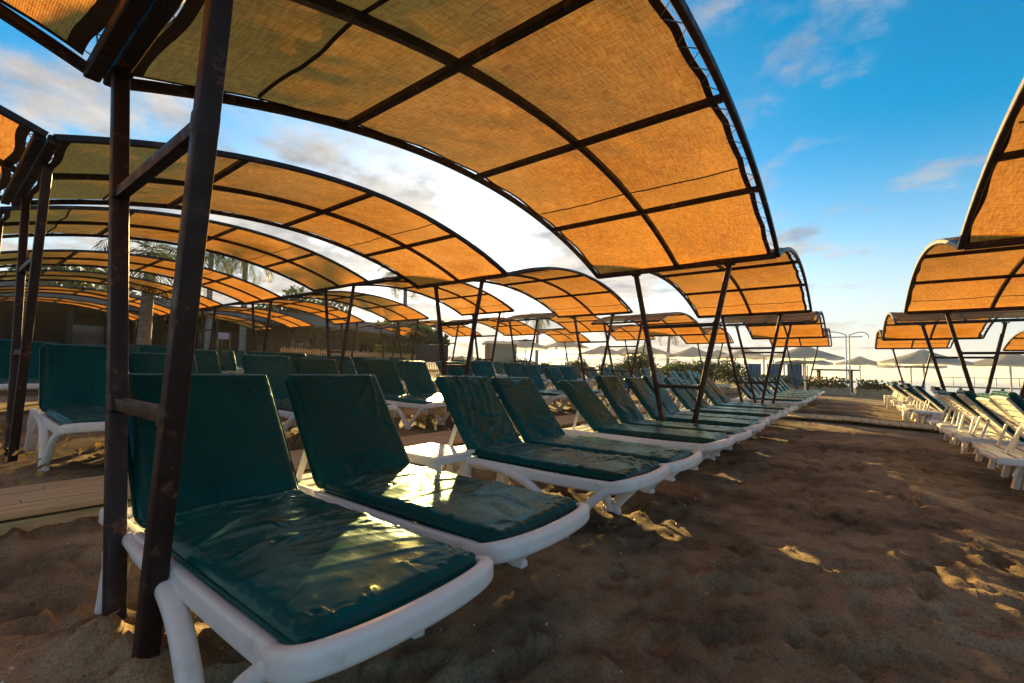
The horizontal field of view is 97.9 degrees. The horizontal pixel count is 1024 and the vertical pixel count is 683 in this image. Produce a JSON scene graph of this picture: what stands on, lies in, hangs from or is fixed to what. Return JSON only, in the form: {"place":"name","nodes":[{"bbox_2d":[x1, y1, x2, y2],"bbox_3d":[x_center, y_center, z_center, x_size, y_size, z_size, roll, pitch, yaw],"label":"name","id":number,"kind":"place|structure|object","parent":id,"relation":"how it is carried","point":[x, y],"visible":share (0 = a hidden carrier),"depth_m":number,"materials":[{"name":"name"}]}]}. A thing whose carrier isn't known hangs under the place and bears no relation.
{"place":"outdoors","nodes":[
{"label":"outdoors","id":0,"kind":"place"},
{"bbox_2d":[0,409,449,485],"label":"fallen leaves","id":1,"kind":"object","parent":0,"point":[97,444],"visible":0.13,"depth_m":3.84,"materials":[{"name":"brown plant"}]},
{"bbox_2d":[0,369,1023,682],"bbox_3d":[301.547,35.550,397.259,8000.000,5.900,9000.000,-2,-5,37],"label":"sand ground","id":2,"kind":"structure","parent":0,"point":[950,605],"depth_m":2.10,"materials":[{"name":"brown sand"}]},
{"bbox_2d":[0,339,44,403],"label":"sun lounger","id":3,"kind":"object","parent":2,"relation":"on","point":[33,372],"visible":0.3,"depth_m":6.66,"materials":[{"name":"teal fabric"}]},
{"bbox_2d":[0,105,48,204],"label":"shade canopy","id":4,"kind":"object","parent":2,"relation":"on","point":[16,129],"visible":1,"depth_m":3.49,"materials":[{"name":"orange fabric"}]},
{"bbox_2d":[24,343,105,471],"bbox_3d":[-3.755,0.553,4.036,1.762,1.042,0.760,0,-4,38],"label":"sun lounger","id":5,"kind":"object","parent":2,"relation":"on","point":[72,385],"visible":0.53,"depth_m":4.16,"materials":[{"name":"teal fabric"}]},
{"bbox_2d":[0,296,138,344],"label":"shade canopy","id":6,"kind":"object","parent":2,"relation":"on","point":[134,317],"visible":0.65,"depth_m":18.79,"materials":[{"name":"orange fabric"}]},
{"bbox_2d":[7,264,140,294],"bbox_3d":[-31.169,-2.410,32.541,9.823,8.425,8.014,-2,-5,37],"label":"broadleaf tree","id":7,"kind":"object","parent":2,"relation":"on","point":[79,284],"visible":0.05,"depth_m":31.33,"materials":[{"name":"green plant"}]},
{"bbox_2d":[0,0,152,82],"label":"shade canopy","id":8,"kind":"object","parent":2,"relation":"on","point":[77,25],"visible":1,"depth_m":1.94,"materials":[{"name":"brown paint"}]},
{"bbox_2d":[0,285,169,344],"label":"shade canopy","id":9,"kind":"object","parent":2,"relation":"on","point":[161,310],"visible":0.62,"depth_m":16.11,"materials":[{"name":"orange fabric"}]},
{"bbox_2d":[0,269,223,349],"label":"shade canopy","id":10,"kind":"object","parent":2,"relation":"on","point":[92,277],"visible":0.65,"depth_m":13.44,"materials":[{"name":"orange fabric"}]},
{"bbox_2d":[0,249,281,350],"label":"shade canopy","id":11,"kind":"object","parent":2,"relation":"on","point":[244,292],"visible":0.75,"depth_m":11.20,"materials":[{"name":"orange fabric"}]},
{"bbox_2d":[81,237,206,344],"bbox_3d":[-12.604,-1.179,15.563,4.034,5.334,3.620,-1,-4,26],"label":"palm tree","id":12,"kind":"object","parent":2,"relation":"on","point":[144,332],"visible":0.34,"depth_m":15.41,"materials":[{"name":"green plant"}]},
{"bbox_2d":[128,352,198,372],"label":"sun lounger","id":13,"kind":"object","parent":2,"relation":"on","point":[138,362],"visible":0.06,"depth_m":4.88,"materials":[{"name":"green fabric"}]},
{"bbox_2d":[0,205,368,373],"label":"shade canopy","id":14,"kind":"object","parent":2,"relation":"on","point":[314,271],"visible":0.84,"depth_m":8.57,"materials":[{"name":"orange fabric"}]},
{"bbox_2d":[173,251,233,348],"bbox_3d":[-19.580,-2.141,28.616,3.130,8.183,3.738,0,-4,22],"label":"palm tree","id":15,"kind":"object","parent":2,"relation":"on","point":[210,257],"visible":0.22,"depth_m":28.71,"materials":[{"name":"green plant"}]},
{"bbox_2d":[0,281,408,367],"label":"beach restaurant","id":16,"kind":"structure","parent":2,"relation":"on","point":[63,324],"depth_m":31.03,"materials":[{"name":"tile"}]},
{"bbox_2d":[72,323,106,344],"bbox_3d":[-27.807,-0.397,29.248,0.100,1.500,1.900,-2,-5,37],"label":"window frame","id":17,"kind":"structure","parent":16,"relation":"in","point":[85,334],"depth_m":29.27,"materials":[{"name":"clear glass"}]},
{"bbox_2d":[194,350,221,372],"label":"sun lounger","id":18,"kind":"object","parent":2,"relation":"on","point":[208,361],"visible":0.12,"depth_m":8.79,"materials":[{"name":"green fabric"}]},
{"bbox_2d":[153,312,272,350],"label":"shade canopy","id":19,"kind":"object","parent":2,"relation":"on","point":[244,322],"visible":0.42,"depth_m":23.73,"materials":[{"name":"orange fabric"}]},
{"bbox_2d":[212,350,243,372],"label":"sun lounger","id":20,"kind":"object","parent":2,"relation":"on","point":[228,363],"visible":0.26,"depth_m":12.55,"materials":[{"name":"green fabric"}]},
{"bbox_2d":[214,254,274,350],"bbox_3d":[-17.077,-2.185,28.546,3.944,8.391,3.702,2,-4,-7],"label":"palm tree","id":21,"kind":"object","parent":2,"relation":"on","point":[243,266],"visible":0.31,"depth_m":28.43,"materials":[{"name":"green plant"}]},
{"bbox_2d":[3,134,508,461],"bbox_3d":[-2.640,-0.245,6.015,2.328,3.159,5.452,-2,-5,37],"label":"shade canopy","id":22,"kind":"object","parent":2,"relation":"on","point":[411,245],"visible":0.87,"depth_m":5.31,"materials":[{"name":"orange fabric"}]},
{"bbox_2d":[199,307,313,352],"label":"shade canopy","id":23,"kind":"object","parent":2,"relation":"on","point":[288,321],"visible":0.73,"depth_m":21.23,"materials":[{"name":"orange fabric"}]},
{"bbox_2d":[241,354,295,432],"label":"sun lounger","id":24,"kind":"object","parent":2,"relation":"on","point":[276,370],"visible":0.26,"depth_m":5.76,"materials":[{"name":"teal fabric"}]},
{"bbox_2d":[94,372,492,682],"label":"sun lounger","id":25,"kind":"object","parent":2,"relation":"on","point":[315,589],"visible":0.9,"depth_m":1.37,"materials":[{"name":"teal fabric"}]},
{"bbox_2d":[254,285,333,343],"bbox_3d":[-20.107,-1.168,40.545,6.331,7.517,7.743,0,-4,21],"label":"broadleaf tree","id":26,"kind":"object","parent":2,"relation":"on","point":[292,290],"visible":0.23,"depth_m":39.12,"materials":[{"name":"green plant"}]},
{"bbox_2d":[224,299,364,358],"bbox_3d":[-8.835,0.031,17.512,2.328,3.135,5.430,-2,-5,37],"label":"shade canopy","id":27,"kind":"object","parent":2,"relation":"on","point":[315,309],"visible":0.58,"depth_m":18.60,"materials":[{"name":"orange fabric"}]},
{"bbox_2d":[330,356,355,373],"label":"sun lounger","id":28,"kind":"object","parent":2,"relation":"on","point":[348,367],"visible":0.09,"depth_m":11.10,"materials":[{"name":"teal fabric"}]},
{"bbox_2d":[294,358,396,426],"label":"sun lounger","id":29,"kind":"object","parent":2,"relation":"on","point":[314,366],"visible":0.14,"depth_m":6.37,"materials":[{"name":"teal fabric"}]},
{"bbox_2d":[0,400,707,535],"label":"boardwalk","id":30,"kind":"structure","parent":2,"relation":"on","point":[20,502],"depth_m":2.73,"materials":[{"name":"brown wood"}]},
{"bbox_2d":[281,291,428,359],"bbox_3d":[-5.671,0.032,15.111,2.328,3.166,5.430,-2,-5,37],"label":"shade canopy","id":31,"kind":"object","parent":2,"relation":"on","point":[389,310],"visible":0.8,"depth_m":16.22,"materials":[{"name":"orange fabric"}]},
{"bbox_2d":[280,347,464,376],"bbox_3d":[-6.438,1.217,23.468,0.062,1.289,11.370,-2,-5,37],"label":"picket fence","id":32,"kind":"object","parent":2,"relation":"on","point":[369,354],"visible":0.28,"depth_m":22.42,"materials":[{"name":"brown wood"}]},
{"bbox_2d":[329,324,429,355],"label":"shade canopy","id":33,"kind":"object","parent":2,"relation":"on","point":[406,332],"visible":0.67,"depth_m":26.81,"materials":[{"name":"orange fabric"}]},
{"bbox_2d":[374,338,425,362],"bbox_3d":[-6.543,0.901,26.436,3.141,2.398,2.826,3,-4,-27],"label":"garden bush","id":34,"kind":"object","parent":2,"relation":"on","point":[388,348],"visible":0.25,"depth_m":25.80,"materials":[{"name":"green plant"}]},
{"bbox_2d":[362,359,448,428],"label":"sun lounger","id":35,"kind":"object","parent":2,"relation":"on","point":[384,372],"visible":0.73,"depth_m":7.03,"materials":[{"name":"teal fabric"}]},
{"bbox_2d":[398,360,449,424],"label":"sun lounger","id":36,"kind":"object","parent":2,"relation":"on","point":[417,378],"visible":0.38,"depth_m":7.67,"materials":[{"name":"teal fabric"}]},
{"bbox_2d":[401,324,450,351],"bbox_3d":[-5.648,0.620,29.059,4.098,3.545,3.159,-2,-5,37],"label":"broadleaf tree","id":37,"kind":"object","parent":2,"relation":"on","point":[432,334],"visible":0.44,"depth_m":27.88,"materials":[{"name":"green plant"}]},
{"bbox_2d":[374,320,481,359],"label":"shade canopy","id":38,"kind":"object","parent":2,"relation":"on","point":[463,330],"visible":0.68,"depth_m":23.94,"materials":[{"name":"orange fabric"}]},
{"bbox_2d":[416,343,448,361],"bbox_3d":[-4.055,1.021,22.619,1.600,1.850,0.070,2,-4,-10],"label":"notice board","id":39,"kind":"object","parent":2,"relation":"on","point":[427,352],"visible":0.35,"depth_m":22.60,"materials":[{"name":"grey"}]},
{"bbox_2d":[357,276,514,363],"bbox_3d":[-2.499,-0.017,12.708,2.328,3.298,5.430,-2,-5,37],"label":"shade canopy","id":40,"kind":"object","parent":2,"relation":"on","point":[461,299],"visible":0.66,"depth_m":14.00,"materials":[{"name":"orange fabric"}]},
{"bbox_2d":[285,374,589,568],"bbox_3d":[-0.491,0.684,2.294,1.762,0.997,0.760,-1,-5,37],"label":"sun lounger","id":41,"kind":"object","parent":2,"relation":"on","point":[354,455],"visible":0.96,"depth_m":2.21,"materials":[{"name":"teal fabric"}]},
{"bbox_2d":[404,443,474,477],"bbox_3d":[-0.578,0.999,3.212,0.485,0.446,0.420,-1,-5,36],"label":"side table","id":42,"kind":"object","parent":2,"relation":"on","point":[435,456],"visible":0.35,"depth_m":3.13,"materials":[{"name":"white plastic"}]},
{"bbox_2d":[102,0,780,658],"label":"shade canopy","id":43,"kind":"object","parent":2,"relation":"on","point":[598,134],"visible":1,"depth_m":2.61,"materials":[{"name":"orange fabric"}]},
{"bbox_2d":[440,361,502,412],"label":"sun lounger","id":44,"kind":"object","parent":2,"relation":"on","point":[455,371],"visible":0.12,"depth_m":8.60,"materials":[{"name":"teal fabric"}]},
{"bbox_2d":[429,317,540,360],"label":"shade canopy","id":45,"kind":"object","parent":2,"relation":"on","point":[519,328],"visible":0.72,"depth_m":22.07,"materials":[{"name":"orange fabric"}]},
{"bbox_2d":[482,341,519,373],"bbox_3d":[-1.051,1.475,39.172,2.900,2.800,3.500,2,-4,-10],"label":"beach kiosk","id":46,"kind":"object","parent":2,"relation":"on","point":[503,350],"visible":0.65,"depth_m":37.69,"materials":[{"name":"fabric"}]},
{"bbox_2d":[471,360,547,417],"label":"sun lounger","id":47,"kind":"object","parent":2,"relation":"on","point":[482,368],"visible":0.22,"depth_m":9.10,"materials":[{"name":"teal fabric"}]},
{"bbox_2d":[504,362,568,407],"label":"sun lounger","id":48,"kind":"object","parent":2,"relation":"on","point":[513,369],"visible":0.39,"depth_m":9.87,"materials":[{"name":"teal fabric"}]},
{"bbox_2d":[521,364,576,411],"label":"sun lounger","id":49,"kind":"object","parent":2,"relation":"on","point":[531,371],"visible":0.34,"depth_m":10.48,"materials":[{"name":"teal fabric"}]},
{"bbox_2d":[435,376,669,537],"bbox_3d":[0.205,0.765,3.252,1.762,0.990,0.760,-2,-5,38],"label":"sun lounger","id":50,"kind":"object","parent":2,"relation":"on","point":[483,425],"visible":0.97,"depth_m":3.11,"materials":[{"name":"green fabric"}]},
{"bbox_2d":[475,267,632,388],"bbox_3d":[0.629,0.108,10.324,2.328,3.158,5.430,-2,-5,37],"label":"shade canopy","id":51,"kind":"object","parent":2,"relation":"on","point":[564,293],"visible":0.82,"depth_m":11.43,"materials":[{"name":"orange fabric"}]},
{"bbox_2d":[500,313,613,363],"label":"shade canopy","id":52,"kind":"object","parent":2,"relation":"on","point":[584,325],"visible":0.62,"depth_m":19.47,"materials":[{"name":"orange fabric"}]},
{"bbox_2d":[537,328,589,366],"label":"shade canopy","id":53,"kind":"object","parent":2,"relation":"on","point":[558,335],"visible":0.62,"depth_m":26.95,"materials":[{"name":"orange fabric"}]},
{"bbox_2d":[546,342,588,361],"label":"beach umbrella","id":54,"kind":"object","parent":2,"relation":"on","point":[569,346],"visible":0.65,"depth_m":40.41,"materials":[{"name":"beige fabric"}]},
{"bbox_2d":[544,367,605,402],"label":"sun lounger","id":55,"kind":"object","parent":2,"relation":"on","point":[554,375],"visible":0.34,"depth_m":11.38,"materials":[{"name":"teal fabric"}]},
{"bbox_2d":[559,366,609,405],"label":"sun lounger","id":56,"kind":"object","parent":2,"relation":"on","point":[567,372],"visible":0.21,"depth_m":11.91,"materials":[{"name":"teal fabric"}]},
{"bbox_2d":[491,377,701,514],"bbox_3d":[0.632,0.811,3.757,1.762,0.982,0.760,-2,-5,37],"label":"sun lounger","id":57,"kind":"object","parent":2,"relation":"on","point":[532,416],"visible":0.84,"depth_m":3.81,"materials":[{"name":"green fabric"}]},
{"bbox_2d":[582,345,625,356],"bbox_3d":[8.005,1.898,39.687,3.989,3.110,3.989,-2,-5,39],"label":"beach umbrella","id":58,"kind":"object","parent":2,"relation":"on","point":[599,351],"visible":0.81,"depth_m":38.77,"materials":[{"name":"beige fabric"}]},
{"bbox_2d":[607,324,655,373],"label":"shade canopy","id":59,"kind":"object","parent":2,"relation":"on","point":[625,332],"visible":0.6,"depth_m":24.74,"materials":[{"name":"orange fabric"}]},
{"bbox_2d":[617,351,660,376],"bbox_3d":[7.530,1.585,26.168,2.448,2.179,2.957,-2,-5,37],"label":"hedge shrub","id":60,"kind":"object","parent":2,"relation":"on","point":[645,362],"visible":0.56,"depth_m":25.76,"materials":[{"name":"green plant"}]},
{"bbox_2d":[558,380,734,481],"bbox_3d":[1.381,0.910,4.746,1.762,0.946,0.760,-2,-5,37],"label":"sun lounger","id":61,"kind":"object","parent":2,"relation":"on","point":[593,411],"visible":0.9,"depth_m":4.66,"materials":[{"name":"green fabric"}]},
{"bbox_2d":[591,312,705,392],"bbox_3d":[5.173,0.598,16.311,2.328,3.159,5.452,-2,-5,37],"label":"shade canopy","id":62,"kind":"object","parent":2,"relation":"on","point":[666,318],"visible":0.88,"depth_m":15.68,"materials":[{"name":"orange fabric"}]},
{"bbox_2d":[595,375,751,469],"bbox_3d":[1.827,0.924,5.272,1.762,1.006,0.760,-2,-5,38],"label":"sun lounger","id":63,"kind":"object","parent":2,"relation":"on","point":[620,400],"visible":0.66,"depth_m":5.37,"materials":[{"name":"green fabric"}]},
{"bbox_2d":[658,359,697,379],"bbox_3d":[9.773,1.892,26.587,2.582,1.787,2.412,-2,-5,37],"label":"hedge shrub","id":64,"kind":"object","parent":2,"relation":"on","point":[677,366],"visible":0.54,"depth_m":26.23,"materials":[{"name":"green plant"}]},
{"bbox_2d":[666,347,718,364],"bbox_3d":[15.171,2.048,37.382,4.149,3.207,4.149,2,-4,-15],"label":"beach umbrella","id":65,"kind":"object","parent":2,"relation":"on","point":[692,353],"visible":0.8,"depth_m":36.59,"materials":[{"name":"beige fabric"}]},
{"bbox_2d":[624,377,764,455],"bbox_3d":[2.438,1.004,6.101,1.762,0.981,0.760,-2,-5,38],"label":"sun lounger","id":66,"kind":"object","parent":2,"relation":"on","point":[642,391],"visible":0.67,"depth_m":6.13,"materials":[{"name":"green fabric"}]},
{"bbox_2d":[642,376,769,449],"bbox_3d":[2.806,1.032,6.624,1.762,1.010,0.760,-1,-5,36],"label":"sun lounger","id":67,"kind":"object","parent":2,"relation":"on","point":[669,405],"visible":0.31,"depth_m":6.70,"materials":[{"name":"teal fabric"}]},
{"bbox_2d":[680,327,733,382],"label":"shade canopy","id":68,"kind":"object","parent":2,"relation":"on","point":[705,339],"visible":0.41,"depth_m":22.46,"materials":[{"name":"orange fabric"}]},
{"bbox_2d":[663,378,779,420],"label":"sun lounger","id":69,"kind":"object","parent":2,"relation":"on","point":[686,400],"visible":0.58,"depth_m":7.49,"materials":[{"name":"teal fabric"}]},
{"bbox_2d":[649,247,811,403],"bbox_3d":[3.776,0.209,7.928,2.328,3.088,5.430,-2,-5,37],"label":"shade canopy","id":70,"kind":"object","parent":2,"relation":"on","point":[766,287],"visible":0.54,"depth_m":9.16,"materials":[{"name":"orange fabric"}]},
{"bbox_2d":[711,357,749,388],"bbox_3d":[12.844,1.942,26.496,2.418,2.023,2.665,-2,-5,37],"label":"hedge shrub","id":71,"kind":"object","parent":2,"relation":"on","point":[725,374],"visible":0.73,"depth_m":26.08,"materials":[{"name":"green plant"}]},
{"bbox_2d":[677,379,787,436],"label":"sun lounger","id":72,"kind":"object","parent":2,"relation":"on","point":[693,393],"visible":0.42,"depth_m":8.00,"materials":[{"name":"teal fabric"}]},
{"bbox_2d":[694,377,792,421],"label":"sun lounger","id":73,"kind":"object","parent":2,"relation":"on","point":[712,396],"visible":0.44,"depth_m":8.92,"materials":[{"name":"green plastic"}]},
{"bbox_2d":[716,349,773,359],"bbox_3d":[18.721,2.148,35.938,3.989,3.207,3.989,4,-5,-36],"label":"beach umbrella","id":74,"kind":"object","parent":2,"relation":"on","point":[736,354],"visible":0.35,"depth_m":35.37,"materials":[{"name":"beige fabric"}]},
{"bbox_2d":[707,379,797,425],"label":"sun lounger","id":75,"kind":"object","parent":2,"relation":"on","point":[723,397],"visible":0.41,"depth_m":9.52,"materials":[{"name":"teal fabric"}]},
{"bbox_2d":[731,378,807,405],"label":"sun lounger","id":76,"kind":"object","parent":2,"relation":"on","point":[748,394],"visible":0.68,"depth_m":11.79,"materials":[{"name":"teal fabric"}]},
{"bbox_2d":[719,311,826,403],"bbox_3d":[8.319,0.698,13.915,2.328,3.090,5.452,-2,-5,37],"label":"shade canopy","id":77,"kind":"object","parent":2,"relation":"on","point":[797,326],"visible":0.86,"depth_m":12.58,"materials":[{"name":"orange fabric"}]},
{"bbox_2d":[739,355,806,389],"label":"chairs","id":78,"kind":"object","parent":2,"relation":"on","point":[755,370],"visible":0.37,"depth_m":30.75,"materials":[{"name":"blue fabric"}]},
{"bbox_2d":[769,328,831,389],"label":"shade canopy","id":79,"kind":"object","parent":2,"relation":"on","point":[818,342],"visible":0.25,"depth_m":20.10,"materials":[{"name":"orange fabric"}]},
{"bbox_2d":[767,347,844,389],"bbox_3d":[16.207,1.679,24.675,3.510,2.964,3.510,-2,-5,42],"label":"beach umbrella","id":80,"kind":"object","parent":2,"relation":"on","point":[805,354],"visible":0.78,"depth_m":24.03,"materials":[{"name":"white fabric"}]},
{"bbox_2d":[679,406,939,430],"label":"boardwalk","id":81,"kind":"structure","parent":2,"relation":"on","point":[872,421],"depth_m":9.72,"materials":[{"name":"brown wood"}]},
{"bbox_2d":[800,376,850,395],"bbox_3d":[18.040,2.531,25.735,2.368,1.142,0.964,0,-4,23],"label":"stone planter","id":82,"kind":"object","parent":2,"relation":"on","point":[840,388],"visible":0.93,"depth_m":25.40,"materials":[{"name":"grey stone"}]},
{"bbox_2d":[829,331,868,393],"bbox_3d":[20.375,1.401,27.632,3.495,4.091,0.072,1,-4,2],"label":"lamp pole","id":83,"kind":"object","parent":2,"relation":"on","point":[848,337],"visible":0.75,"depth_m":27.67,"materials":[{"name":"grey metal"}]},
{"bbox_2d":[834,356,877,382],"bbox_3d":[27.025,2.654,34.627,3.191,3.013,3.191,1,-4,1],"label":"beach umbrella","id":84,"kind":"object","parent":2,"relation":"on","point":[859,361],"visible":0.85,"depth_m":34.20,"materials":[{"name":"white fabric"}]},
{"bbox_2d":[856,378,904,397],"bbox_3d":[20.635,2.600,25.023,2.126,1.141,0.996,0,-4,23],"label":"stone planter","id":85,"kind":"object","parent":2,"relation":"on","point":[866,388],"visible":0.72,"depth_m":24.89,"materials":[{"name":"grey stone"}]},
{"bbox_2d":[877,349,973,390],"bbox_3d":[21.094,1.838,22.840,3.510,2.868,3.510,1,-4,10],"label":"beach umbrella","id":86,"kind":"object","parent":2,"relation":"on","point":[920,357],"visible":0.86,"depth_m":22.38,"materials":[{"name":"white fabric"}]},
{"bbox_2d":[903,387,947,423],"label":"sun lounger","id":87,"kind":"object","parent":2,"relation":"on","point":[915,395],"visible":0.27,"depth_m":10.51,"materials":[{"name":"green plastic"}]},
{"bbox_2d":[875,330,982,395],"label":"shade canopy","id":88,"kind":"object","parent":2,"relation":"on","point":[913,344],"visible":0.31,"depth_m":17.87,"materials":[{"name":"orange fabric"}]},
{"bbox_2d":[912,385,957,423],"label":"sun lounger","id":89,"kind":"object","parent":2,"relation":"on","point":[937,404],"visible":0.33,"depth_m":9.91,"materials":[{"name":"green plastic"}]},
{"bbox_2d":[926,386,978,443],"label":"sun lounger","id":90,"kind":"object","parent":2,"relation":"on","point":[934,421],"visible":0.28,"depth_m":7.59,"materials":[{"name":"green plastic"}]},
{"bbox_2d":[882,310,1023,420],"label":"shade canopy","id":91,"kind":"object","parent":2,"relation":"on","point":[899,326],"visible":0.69,"depth_m":10.31,"materials":[{"name":"orange fabric"}]},
{"bbox_2d":[934,390,982,449],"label":"sun lounger","id":92,"kind":"object","parent":2,"relation":"on","point":[952,424],"visible":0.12,"depth_m":7.09,"materials":[{"name":"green plastic"}]},
{"bbox_2d":[904,237,1023,398],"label":"shade canopy","id":93,"kind":"object","parent":2,"relation":"on","point":[948,277],"visible":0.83,"depth_m":7.30,"materials":[{"name":"orange fabric"}]},
{"bbox_2d":[939,391,1006,461],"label":"sun lounger","id":94,"kind":"object","parent":2,"relation":"on","point":[957,402],"visible":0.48,"depth_m":6.06,"materials":[{"name":"white plastic"}]},
{"bbox_2d":[954,390,1023,468],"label":"sun lounger","id":95,"kind":"object","parent":2,"relation":"on","point":[968,398],"visible":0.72,"depth_m":5.48,"materials":[{"name":"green plastic"}]},
{"bbox_2d":[957,77,1023,250],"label":"shade canopy","id":96,"kind":"object","parent":2,"relation":"on","point":[994,217],"visible":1,"depth_m":3.62,"materials":[{"name":"orange fabric"}]},
{"bbox_2d":[961,354,1023,391],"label":"beach umbrella","id":97,"kind":"object","parent":2,"relation":"on","point":[1009,361],"visible":0.75,"depth_m":23.37,"materials":[{"name":"white fabric"}]},
{"bbox_2d":[972,393,1023,490],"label":"sun lounger","id":98,"kind":"object","parent":2,"relation":"on","point":[990,404],"visible":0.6,"depth_m":4.84,"materials":[{"name":"white plastic"}]},
{"bbox_2d":[979,390,1023,489],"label":"sun lounger","id":99,"kind":"object","parent":2,"relation":"on","point":[1011,404],"visible":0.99,"depth_m":4.30,"materials":[{"name":"white plastic"}]},
{"bbox_2d":[1002,330,1023,350],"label":"shade canopy","id":100,"kind":"object","parent":2,"relation":"on","point":[1015,342],"visible":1,"depth_m":16.04,"materials":[{"name":"orange fabric"}]},
{"bbox_2d":[0,0,1023,381],"label":"sky","id":101,"kind":"structure","parent":0,"point":[871,127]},
{"bbox_2d":[811,377,1021,395],"bbox_3d":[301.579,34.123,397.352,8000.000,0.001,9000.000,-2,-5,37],"label":"sea","id":102,"kind":"structure","parent":0,"point":[929,384],"depth_m":188.58,"materials":[{"name":"blue liquid"}]},
{"bbox_2d":[938,377,1022,390],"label":"railing","id":103,"kind":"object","parent":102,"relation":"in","point":[996,387],"depth_m":42.33,"materials":[{"name":"white wood"}]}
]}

